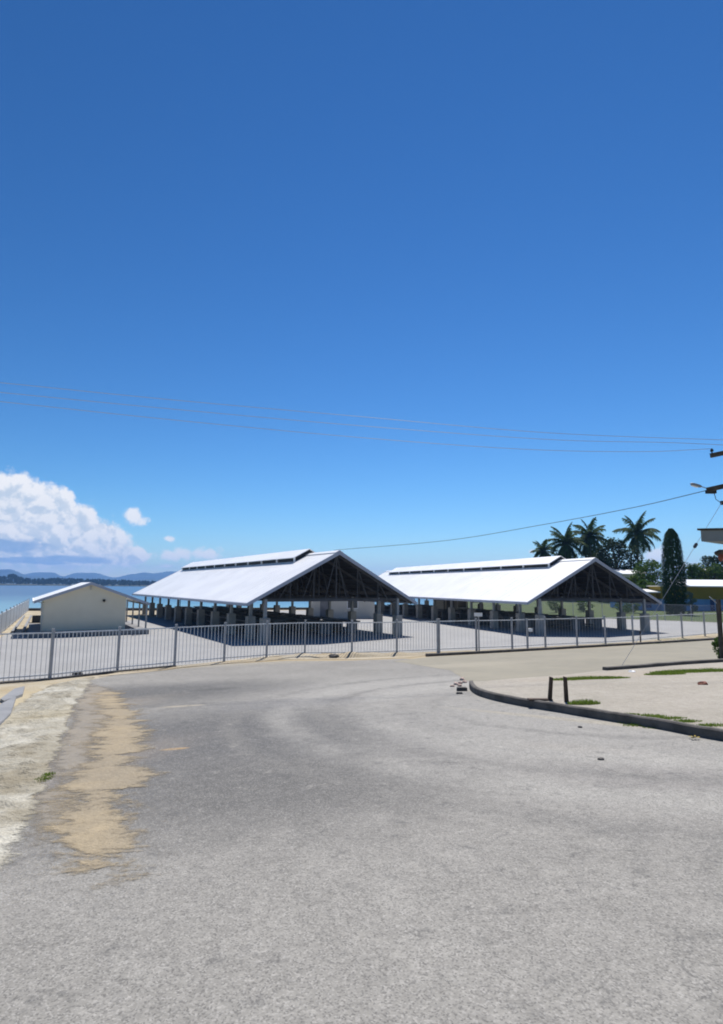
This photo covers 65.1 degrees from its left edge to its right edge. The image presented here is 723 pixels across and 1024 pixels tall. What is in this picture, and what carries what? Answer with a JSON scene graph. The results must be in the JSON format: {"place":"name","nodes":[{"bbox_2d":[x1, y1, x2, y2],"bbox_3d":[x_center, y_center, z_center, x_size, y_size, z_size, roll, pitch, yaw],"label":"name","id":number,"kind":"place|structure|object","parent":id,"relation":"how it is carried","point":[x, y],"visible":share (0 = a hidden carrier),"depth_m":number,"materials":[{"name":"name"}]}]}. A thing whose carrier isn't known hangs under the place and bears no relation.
{"place":"outdoors","nodes":[
{"label":"outdoors","id":0,"kind":"place"},
{"bbox_2d":[0,584,147,585],"bbox_3d":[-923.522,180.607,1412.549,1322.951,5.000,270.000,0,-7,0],"label":"shore","id":1,"kind":"structure","parent":0,"point":[62,585],"depth_m":1364.01,"materials":[{"name":"grey soil"}]},
{"bbox_2d":[0,574,155,585],"bbox_3d":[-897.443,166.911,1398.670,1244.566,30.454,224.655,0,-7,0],"label":"forest","id":2,"kind":"object","parent":1,"relation":"on","point":[39,581],"visible":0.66,"depth_m":1328.46,"materials":[{"name":"green plant"}]},
{"bbox_2d":[0,570,160,583],"bbox_3d":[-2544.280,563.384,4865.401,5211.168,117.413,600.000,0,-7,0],"label":"mountains","id":3,"kind":"structure","parent":0,"point":[5,572],"depth_m":4784.01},
{"bbox_2d":[0,569,174,580],"bbox_3d":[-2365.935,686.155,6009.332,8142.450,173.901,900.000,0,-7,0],"label":"mountains","id":4,"kind":"structure","parent":0,"point":[137,576],"depth_m":5865.04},
{"bbox_2d":[29,607,307,610],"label":"sea wall","id":5,"kind":"structure","parent":0,"point":[137,609],"depth_m":78.97,"materials":[{"name":"concrete"}]},
{"bbox_2d":[0,585,432,613],"bbox_3d":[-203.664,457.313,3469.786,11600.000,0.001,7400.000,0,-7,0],"label":"sea","id":6,"kind":"structure","parent":0,"point":[11,596],"depth_m":166.02,"materials":[{"name":"liquid"}]},
{"bbox_2d":[0,659,722,1023],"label":"road","id":7,"kind":"structure","parent":0,"point":[386,841],"depth_m":3.96,"materials":[{"name":"grey asphalt"}]},
{"bbox_2d":[43,690,166,883],"bbox_3d":[-4.221,3.743,9.859,2.187,0.977,13.949,3,-8,-22],"label":"dirt drift","id":8,"kind":"object","parent":7,"relation":"on","point":[93,827],"visible":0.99,"depth_m":6.15,"materials":[{"name":"beige sand"}]},
{"bbox_2d":[456,687,466,690],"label":"broken kerb","id":9,"kind":"structure","parent":7,"relation":"on","point":[461,689],"depth_m":13.82,"materials":[{"name":"concrete"}]},
{"bbox_2d":[469,681,722,740],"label":"kerb","id":10,"kind":"structure","parent":7,"relation":"on","point":[713,733],"depth_m":9.42,"materials":[{"name":"concrete"}]},
{"bbox_2d":[0,610,722,680],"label":"concrete yard","id":11,"kind":"structure","parent":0,"point":[365,638],"depth_m":34.93,"materials":[{"name":"grey concrete"}]},
{"bbox_2d":[28,582,149,637],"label":"shed","id":12,"kind":"structure","parent":11,"relation":"on","point":[86,606],"depth_m":38.45,"materials":[{"name":"beige paint"}]},
{"bbox_2d":[192,612,210,622],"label":"market table","id":13,"kind":"object","parent":11,"relation":"on","point":[195,616],"visible":0.27,"depth_m":52.03,"materials":[{"name":"concrete"}]},
{"bbox_2d":[205,614,225,624],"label":"market table","id":14,"kind":"object","parent":11,"relation":"on","point":[208,616],"visible":0.21,"depth_m":49.06,"materials":[{"name":"concrete"}]},
{"bbox_2d":[219,616,241,626],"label":"market table","id":15,"kind":"object","parent":11,"relation":"on","point":[222,620],"visible":0.2,"depth_m":45.94,"materials":[{"name":"concrete"}]},
{"bbox_2d":[235,613,248,617],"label":"market table","id":16,"kind":"object","parent":11,"relation":"on","point":[240,615],"visible":0.23,"depth_m":48.91,"materials":[{"name":"concrete"}]},
{"bbox_2d":[236,618,258,632],"bbox_3d":[-8.631,8.423,42.131,1.100,0.890,2.700,5,-9,-31],"label":"market table","id":17,"kind":"object","parent":11,"relation":"on","point":[240,621],"visible":0.38,"depth_m":42.77,"materials":[{"name":"concrete"}]},
{"bbox_2d":[244,615,267,627],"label":"market table","id":18,"kind":"object","parent":11,"relation":"on","point":[257,618],"visible":0.21,"depth_m":45.40,"materials":[{"name":"concrete"}]},
{"bbox_2d":[132,549,416,641],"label":"market hall","id":19,"kind":"structure","parent":11,"relation":"on","point":[305,575],"depth_m":42.38,"materials":[{"name":"white paint"}]},
{"bbox_2d":[267,615,289,618],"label":"market table","id":20,"kind":"object","parent":11,"relation":"on","point":[275,616],"visible":0.32,"depth_m":47.07,"materials":[{"name":"concrete"}]},
{"bbox_2d":[270,617,287,631],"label":"market table","id":21,"kind":"object","parent":11,"relation":"on","point":[275,627],"visible":0.64,"depth_m":42.33,"materials":[{"name":"concrete"}]},
{"bbox_2d":[272,612,292,616],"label":"market table","id":22,"kind":"object","parent":11,"relation":"on","point":[284,614],"visible":0.38,"depth_m":51.27,"materials":[{"name":"concrete"}]},
{"bbox_2d":[283,617,309,630],"bbox_3d":[-5.096,8.733,44.282,1.100,0.890,2.700,5,-9,-31],"label":"market table","id":23,"kind":"object","parent":11,"relation":"on","point":[294,626],"visible":0.77,"depth_m":43.84,"materials":[{"name":"concrete"}]},
{"bbox_2d":[289,614,313,622],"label":"market table","id":24,"kind":"object","parent":11,"relation":"on","point":[299,615],"visible":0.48,"depth_m":48.14,"materials":[{"name":"concrete"}]},
{"bbox_2d":[303,619,333,634],"bbox_3d":[-3.133,8.334,41.114,1.100,0.890,2.700,5,-9,-31],"label":"market table","id":25,"kind":"object","parent":11,"relation":"on","point":[320,628],"visible":0.84,"depth_m":40.34,"materials":[{"name":"concrete"}]},
{"bbox_2d":[308,616,335,628],"bbox_3d":[-3.221,8.898,45.422,1.100,0.890,2.700,5,-9,-31],"label":"market table","id":26,"kind":"object","parent":11,"relation":"on","point":[320,617],"visible":0.43,"depth_m":45.23,"materials":[{"name":"concrete"}]},
{"bbox_2d":[311,601,374,617],"bbox_3d":[-2.219,9.947,62.437,7.500,3.250,4.900,2,-8,-10],"label":"kiosk","id":27,"kind":"object","parent":11,"relation":"on","point":[362,609],"visible":0.29,"depth_m":60.46,"materials":[{"name":"beige paint"}]},
{"bbox_2d":[320,601,327,616],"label":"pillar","id":28,"kind":"structure","parent":27,"relation":"in","point":[323,604],"depth_m":60.04,"materials":[{"name":"concrete"}]},
{"bbox_2d":[347,601,357,608],"bbox_3d":[-0.959,9.848,60.643,1.200,1.000,0.063,2,-8,-10],"label":"window","id":29,"kind":"structure","parent":27,"relation":"in","point":[348,602],"depth_m":60.60,"materials":[{"name":"grey glass"}]},
{"bbox_2d":[330,619,359,632],"bbox_3d":[-1.259,8.498,42.254,1.100,0.890,2.700,5,-9,-31],"label":"market table","id":30,"kind":"object","parent":11,"relation":"on","point":[340,627],"visible":0.84,"depth_m":41.67,"materials":[{"name":"concrete"}]},
{"bbox_2d":[408,607,415,615],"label":"market table","id":31,"kind":"object","parent":11,"relation":"on","point":[411,610],"visible":0.55,"depth_m":67.46,"materials":[{"name":"concrete"}]},
{"bbox_2d":[422,609,430,617],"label":"market table","id":32,"kind":"object","parent":11,"relation":"on","point":[424,614],"visible":0.62,"depth_m":62.91,"materials":[{"name":"concrete"}]},
{"bbox_2d":[438,610,447,619],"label":"market table","id":33,"kind":"object","parent":11,"relation":"on","point":[444,615],"visible":0.55,"depth_m":59.34,"materials":[{"name":"concrete"}]},
{"bbox_2d":[436,600,467,616],"bbox_3d":[10.329,10.469,65.850,3.800,3.300,3.900,3,-8,-16],"label":"kiosk","id":34,"kind":"object","parent":11,"relation":"on","point":[457,605],"visible":0.31,"depth_m":64.50,"materials":[{"name":"beige paint"}]},
{"bbox_2d":[457,601,466,607],"bbox_3d":[11.459,10.469,64.622,1.200,1.000,0.063,3,-8,-16],"label":"window","id":35,"kind":"structure","parent":34,"relation":"in","point":[460,604],"depth_m":64.58,"materials":[{"name":"grey glass"}]},
{"bbox_2d":[455,611,467,621],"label":"market table","id":36,"kind":"object","parent":11,"relation":"on","point":[463,615],"visible":0.66,"depth_m":55.90,"materials":[{"name":"concrete"}]},
{"bbox_2d":[466,613,489,623],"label":"market table","id":37,"kind":"object","parent":11,"relation":"on","point":[483,617],"visible":0.3,"depth_m":52.32,"materials":[{"name":"concrete"}]},
{"bbox_2d":[486,613,511,621],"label":"market table","id":38,"kind":"object","parent":11,"relation":"on","point":[501,615],"visible":0.25,"depth_m":53.05,"materials":[{"name":"concrete"}]},
{"bbox_2d":[486,615,513,626],"bbox_3d":[12.183,9.603,49.867,1.100,0.890,2.700,3,-8,-19],"label":"market table","id":39,"kind":"object","parent":11,"relation":"on","point":[506,623],"visible":0.61,"depth_m":48.82,"materials":[{"name":"concrete"}]},
{"bbox_2d":[379,556,661,634],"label":"market hall","id":40,"kind":"structure","parent":11,"relation":"on","point":[518,583],"depth_m":49.20,"materials":[{"name":"white paint"}]},
{"bbox_2d":[508,615,534,626],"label":"market table","id":41,"kind":"object","parent":11,"relation":"on","point":[530,623],"visible":0.48,"depth_m":49.57,"materials":[{"name":"concrete"}]},
{"bbox_2d":[526,615,553,625],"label":"market table","id":42,"kind":"object","parent":11,"relation":"on","point":[548,622],"visible":0.36,"depth_m":50.20,"materials":[{"name":"concrete"}]},
{"bbox_2d":[546,615,574,625],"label":"market table","id":43,"kind":"object","parent":11,"relation":"on","point":[566,621],"visible":0.52,"depth_m":50.92,"materials":[{"name":"concrete"}]},
{"bbox_2d":[551,617,583,629],"bbox_3d":[17.326,9.358,47.684,1.100,0.890,2.700,3,-8,-19],"label":"market table","id":44,"kind":"object","parent":11,"relation":"on","point":[560,622],"visible":0.71,"depth_m":47.66,"materials":[{"name":"concrete"}]},
{"bbox_2d":[573,617,602,628],"bbox_3d":[19.406,9.468,48.391,1.100,0.890,2.700,3,-8,-19],"label":"market table","id":45,"kind":"object","parent":11,"relation":"on","point":[598,622],"visible":0.66,"depth_m":47.39,"materials":[{"name":"concrete"}]},
{"bbox_2d":[0,610,722,798],"bbox_3d":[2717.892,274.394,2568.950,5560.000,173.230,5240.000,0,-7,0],"label":"ground","id":46,"kind":"structure","parent":0,"point":[33,687],"depth_m":26.43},
{"bbox_2d":[0,598,29,632],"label":"picket fence","id":47,"kind":"object","parent":46,"relation":"on","point":[9,617],"visible":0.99,"depth_m":46.57,"materials":[{"name":"wood"}]},
{"bbox_2d":[11,615,31,632],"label":"drain kerb","id":48,"kind":"structure","parent":46,"relation":"on","point":[18,624],"depth_m":45.22,"materials":[{"name":"concrete"}]},
{"bbox_2d":[32,615,40,622],"bbox_3d":[-28.353,9.467,50.155,1.400,0.600,1.000,5,-9,-30],"label":"trough","id":49,"kind":"object","parent":46,"relation":"on","point":[35,618],"visible":0.41,"depth_m":49.56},
{"bbox_2d":[0,677,93,869],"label":"rough concrete strip","id":50,"kind":"object","parent":46,"relation":"on","point":[33,727],"visible":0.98,"depth_m":8.23,"materials":[{"name":"grey concrete"}]},
{"bbox_2d":[0,697,15,724],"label":"cover slab","id":51,"kind":"structure","parent":50,"relation":"on","point":[6,707],"depth_m":12.09,"materials":[{"name":"concrete"}]},
{"bbox_2d":[0,686,24,702],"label":"cover slab","id":52,"kind":"structure","parent":50,"relation":"on","point":[18,692],"depth_m":14.76,"materials":[{"name":"concrete"}]},
{"bbox_2d":[34,771,55,782],"bbox_3d":[-3.683,3.088,6.605,0.208,0.073,0.475,2,-8,-10],"label":"grass patch","id":53,"kind":"object","parent":50,"relation":"on","point":[48,774],"visible":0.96,"depth_m":6.61,"materials":[{"name":"green plant"}]},
{"bbox_2d":[32,683,125,844],"bbox_3d":[-5.357,4.080,11.435,2.096,1.134,16.214,4,-8,-23],"label":"dust film","id":54,"kind":"object","parent":50,"relation":"on","point":[70,759],"visible":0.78,"depth_m":7.94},
{"bbox_2d":[0,665,176,683],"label":"fence footing","id":55,"kind":"object","parent":46,"relation":"on","point":[65,677],"visible":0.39,"depth_m":20.75,"materials":[{"name":"concrete"}]},
{"bbox_2d":[0,619,438,680],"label":"picket fence","id":56,"kind":"object","parent":46,"relation":"on","point":[119,630],"visible":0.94,"depth_m":23.90,"materials":[{"name":"metal"}]},
{"bbox_2d":[99,653,424,676],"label":"sandy verge","id":57,"kind":"structure","parent":46,"relation":"on","point":[235,661],"depth_m":25.35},
{"bbox_2d":[246,651,417,659],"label":"sand bank","id":58,"kind":"structure","parent":57,"relation":"on","point":[322,655],"depth_m":27.23,"materials":[{"name":"beige sand"}]},
{"bbox_2d":[474,613,481,650],"bbox_3d":[6.309,6.467,30.573,0.440,2.020,0.090,0,-7,0],"label":"sign post","id":59,"kind":"object","parent":46,"relation":"on","point":[478,614],"visible":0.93,"depth_m":30.58,"materials":[{"name":"metal"}]},
{"bbox_2d":[526,619,532,647],"bbox_3d":[9.431,6.841,31.852,0.330,1.660,0.200,0,-7,0],"label":"standpipe","id":60,"kind":"object","parent":46,"relation":"on","point":[527,631],"visible":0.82,"depth_m":31.81,"materials":[{"name":"metal"}]},
{"bbox_2d":[425,637,715,656],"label":"kerb","id":61,"kind":"structure","parent":46,"relation":"on","point":[538,649],"depth_m":31.25,"materials":[{"name":"concrete"}]},
{"bbox_2d":[438,612,716,652],"bbox_3d":[17.436,7.553,36.722,30.352,1.840,1.443,5,-9,-30],"label":"picket fence","id":62,"kind":"object","parent":46,"relation":"on","point":[605,641],"visible":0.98,"depth_m":33.66,"materials":[{"name":"metal"}]},
{"bbox_2d":[610,579,722,610],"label":"painted building","id":63,"kind":"structure","parent":46,"relation":"on","point":[702,591],"depth_m":82.62,"materials":[{"name":"white paint"}]},
{"bbox_2d":[710,600,714,610],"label":"door","id":64,"kind":"structure","parent":63,"relation":"in","point":[712,603],"depth_m":82.34,"materials":[{"name":"blue paint"}]},
{"bbox_2d":[0,0,722,582],"label":"sky","id":65,"kind":"structure","parent":0,"point":[496,214],"materials":[{"name":"blue"}]},
{"bbox_2d":[395,640,718,680],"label":"side road","id":66,"kind":"structure","parent":0,"point":[490,667],"depth_m":23.34,"materials":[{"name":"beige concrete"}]},
{"bbox_2d":[602,659,722,669],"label":"kerb","id":67,"kind":"structure","parent":66,"relation":"on","point":[661,664],"depth_m":19.05,"materials":[{"name":"concrete"}]},
{"bbox_2d":[711,637,719,658],"bbox_3d":[13.558,5.153,21.282,0.736,1.224,0.941,-4,-9,32],"label":"roadside bush","id":68,"kind":"object","parent":66,"relation":"on","point":[715,643],"visible":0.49,"depth_m":21.28,"materials":[{"name":"green plant"}]},
{"bbox_2d":[709,596,722,658],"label":"gate post","id":69,"kind":"object","parent":66,"relation":"on","point":[719,620],"visible":0.89,"depth_m":20.98,"materials":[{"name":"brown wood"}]},
{"bbox_2d":[468,600,722,621],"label":"grass field","id":70,"kind":"structure","parent":0,"point":[571,607],"depth_m":78.21,"materials":[{"name":"green plant"}]},
{"bbox_2d":[530,539,556,557],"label":"coconut palm","id":71,"kind":"object","parent":70,"relation":"on","point":[542,548],"visible":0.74,"depth_m":127.39,"materials":[{"name":"green plant"}]},
{"bbox_2d":[546,601,560,612],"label":"shrub","id":72,"kind":"object","parent":70,"relation":"on","point":[553,604],"visible":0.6,"depth_m":75.02,"materials":[{"name":"green plant"}]},
{"bbox_2d":[547,522,589,558],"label":"coconut palm","id":73,"kind":"object","parent":70,"relation":"on","point":[565,545],"visible":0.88,"depth_m":121.39,"materials":[{"name":"green plant"}]},
{"bbox_2d":[576,601,592,611],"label":"shrub","id":74,"kind":"object","parent":70,"relation":"on","point":[581,608],"visible":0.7,"depth_m":75.97,"materials":[{"name":"green plant"}]},
{"bbox_2d":[573,517,607,557],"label":"coconut palm","id":75,"kind":"object","parent":70,"relation":"on","point":[590,538],"visible":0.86,"depth_m":123.53,"materials":[{"name":"green plant"}]},
{"bbox_2d":[469,601,722,621],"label":"chain link fence","id":76,"kind":"object","parent":70,"relation":"on","point":[612,608],"visible":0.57,"depth_m":63.74,"materials":[{"name":"metal"}]},
{"bbox_2d":[588,537,643,569],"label":"broadleaf tree","id":77,"kind":"object","parent":70,"relation":"on","point":[613,545],"visible":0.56,"depth_m":110.88,"materials":[{"name":"green plant"}]},
{"bbox_2d":[613,602,631,611],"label":"shrub","id":78,"kind":"object","parent":70,"relation":"on","point":[624,609],"visible":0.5,"depth_m":72.95,"materials":[{"name":"green plant"}]},
{"bbox_2d":[615,570,645,577],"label":"house","id":79,"kind":"structure","parent":70,"relation":"on","point":[625,573],"depth_m":103.86,"materials":[{"name":"beige paint"}]},
{"bbox_2d":[622,603,641,612],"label":"shrub","id":80,"kind":"object","parent":70,"relation":"on","point":[636,606],"visible":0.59,"depth_m":73.95,"materials":[{"name":"green plant"}]},
{"bbox_2d":[627,575,639,583],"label":"bush","id":81,"kind":"object","parent":70,"relation":"on","point":[632,579],"visible":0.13,"depth_m":93.69,"materials":[{"name":"green plant"}]},
{"bbox_2d":[612,511,660,559],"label":"coconut palm","id":82,"kind":"object","parent":70,"relation":"on","point":[637,534],"visible":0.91,"depth_m":119.33,"materials":[{"name":"green plant"}]},
{"bbox_2d":[635,579,655,588],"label":"bush","id":83,"kind":"object","parent":70,"relation":"on","point":[643,584],"visible":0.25,"depth_m":86.94,"materials":[{"name":"green plant"}]},
{"bbox_2d":[630,558,667,585],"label":"broadleaf tree","id":84,"kind":"object","parent":70,"relation":"on","point":[654,577],"visible":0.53,"depth_m":91.11,"materials":[{"name":"green plant"}]},
{"bbox_2d":[660,528,687,614],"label":"mast tree","id":85,"kind":"object","parent":70,"relation":"on","point":[670,557],"visible":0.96,"depth_m":72.91,"materials":[{"name":"green plant"}]},
{"bbox_2d":[685,591,697,615],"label":"shrub","id":86,"kind":"object","parent":70,"relation":"on","point":[692,601],"visible":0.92,"depth_m":69.03,"materials":[{"name":"green plant"}]},
{"bbox_2d":[682,562,704,579],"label":"bush","id":87,"kind":"object","parent":70,"relation":"on","point":[692,569],"visible":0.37,"depth_m":100.55,"materials":[{"name":"green plant"}]},
{"bbox_2d":[695,562,712,579],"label":"bush","id":88,"kind":"object","parent":70,"relation":"on","point":[702,569],"visible":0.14,"depth_m":101.99,"materials":[{"name":"green plant"}]},
{"bbox_2d":[700,555,713,568],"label":"bush","id":89,"kind":"object","parent":70,"relation":"on","point":[705,558],"visible":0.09,"depth_m":120.87,"materials":[{"name":"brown plant"}]},
{"bbox_2d":[700,563,722,579],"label":"bush","id":90,"kind":"object","parent":70,"relation":"on","point":[715,571],"visible":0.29,"depth_m":102.18,"materials":[{"name":"green plant"}]},
{"bbox_2d":[708,555,722,579],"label":"bush","id":91,"kind":"object","parent":70,"relation":"on","point":[716,560],"visible":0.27,"depth_m":111.36,"materials":[{"name":"green plant"}]},
{"bbox_2d":[473,662,722,728],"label":"gravel corner","id":92,"kind":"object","parent":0,"point":[679,695],"visible":0.78,"depth_m":12.22,"materials":[{"name":"grey gravel"}]},
{"bbox_2d":[527,698,552,700],"bbox_3d":[3.461,3.636,10.984,0.460,0.035,0.120,0,-7,0],"label":"base plate","id":93,"kind":"object","parent":92,"relation":"on","point":[533,699],"visible":0.93,"depth_m":10.93,"materials":[{"name":"metal"}]},
{"bbox_2d":[548,676,552,698],"bbox_3d":[3.668,3.438,11.007,0.110,0.470,0.060,0,-7,0],"label":"stump post","id":94,"kind":"object","parent":92,"relation":"on","point":[550,688],"visible":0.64,"depth_m":10.99,"materials":[{"name":"wood"}]},
{"bbox_2d":[563,676,568,701],"bbox_3d":[3.881,3.373,10.756,0.075,0.490,0.060,0,-7,0],"label":"stump post","id":95,"kind":"object","parent":92,"relation":"on","point":[565,686],"visible":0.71,"depth_m":10.73,"materials":[{"name":"wood"}]},
{"bbox_2d":[567,698,600,704],"bbox_3d":[4.096,3.486,10.444,0.612,0.133,0.323,0,-7,0],"label":"grass tuft","id":96,"kind":"object","parent":92,"relation":"on","point":[583,702],"visible":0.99,"depth_m":10.38,"materials":[{"name":"green plant"}]},
{"bbox_2d":[553,675,628,680],"bbox_3d":[6.282,4.562,15.600,2.303,0.151,0.630,0,-7,0],"label":"grass patch","id":97,"kind":"object","parent":92,"relation":"on","point":[587,677],"visible":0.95,"depth_m":15.54,"materials":[{"name":"green plant"}]},
{"bbox_2d":[618,712,722,731],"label":"grass patch","id":98,"kind":"object","parent":92,"relation":"on","point":[679,720],"visible":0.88,"depth_m":8.71,"materials":[{"name":"green plant"}]},
{"bbox_2d":[644,667,722,674],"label":"grass patch","id":99,"kind":"object","parent":92,"relation":"on","point":[677,672],"visible":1,"depth_m":16.67,"materials":[{"name":"green plant"}]},
{"bbox_2d":[697,528,722,543],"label":"canopy","id":100,"kind":"object","parent":92,"relation":"on","point":[712,535],"visible":1,"depth_m":14.99,"materials":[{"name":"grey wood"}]},
{"bbox_2d":[714,550,722,560],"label":"bracket lamp","id":101,"kind":"object","parent":100,"relation":"attached to","point":[719,553],"visible":1,"depth_m":14.75,"materials":[{"name":"brown metal"}]},
{"bbox_2d":[705,448,722,504],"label":"utility pole","id":102,"kind":"object","parent":92,"relation":"on","point":[711,490],"visible":1,"depth_m":19.20,"materials":[{"name":"brown wood"}]},
{"bbox_2d":[0,401,700,451],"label":"power line","id":103,"kind":"object","parent":102,"relation":"attached to","point":[371,438],"visible":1,"depth_m":18.67,"materials":[{"name":"black metal"}]},
{"bbox_2d":[0,382,718,439],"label":"power line","id":104,"kind":"object","parent":102,"relation":"attached to","point":[359,416],"visible":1,"depth_m":18.72,"materials":[{"name":"black metal"}]},
{"bbox_2d":[0,392,718,444],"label":"power line","id":105,"kind":"object","parent":102,"relation":"attached to","point":[354,425],"visible":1,"depth_m":18.66,"materials":[{"name":"black metal"}]},
{"bbox_2d":[339,491,703,549],"bbox_3d":[6.058,1.008,29.338,2.651,0.983,23.274,6,-9,-35],"label":"service cable","id":106,"kind":"object","parent":102,"relation":"attached to","point":[539,525],"visible":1,"depth_m":27.32,"materials":[{"name":"grey plastic"}]},
{"bbox_2d":[622,503,721,664],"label":"guy wire","id":107,"kind":"object","parent":102,"relation":"attached to","point":[695,545],"visible":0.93,"depth_m":19.19,"materials":[{"name":"silver metal"}]},
{"bbox_2d":[690,483,705,487],"bbox_3d":[11.982,-0.890,19.292,1.572,0.212,0.124,0,-7,0],"label":"street lamp","id":108,"kind":"object","parent":102,"relation":"attached to","point":[695,485],"visible":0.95,"depth_m":19.25,"materials":[{"name":"metal"}]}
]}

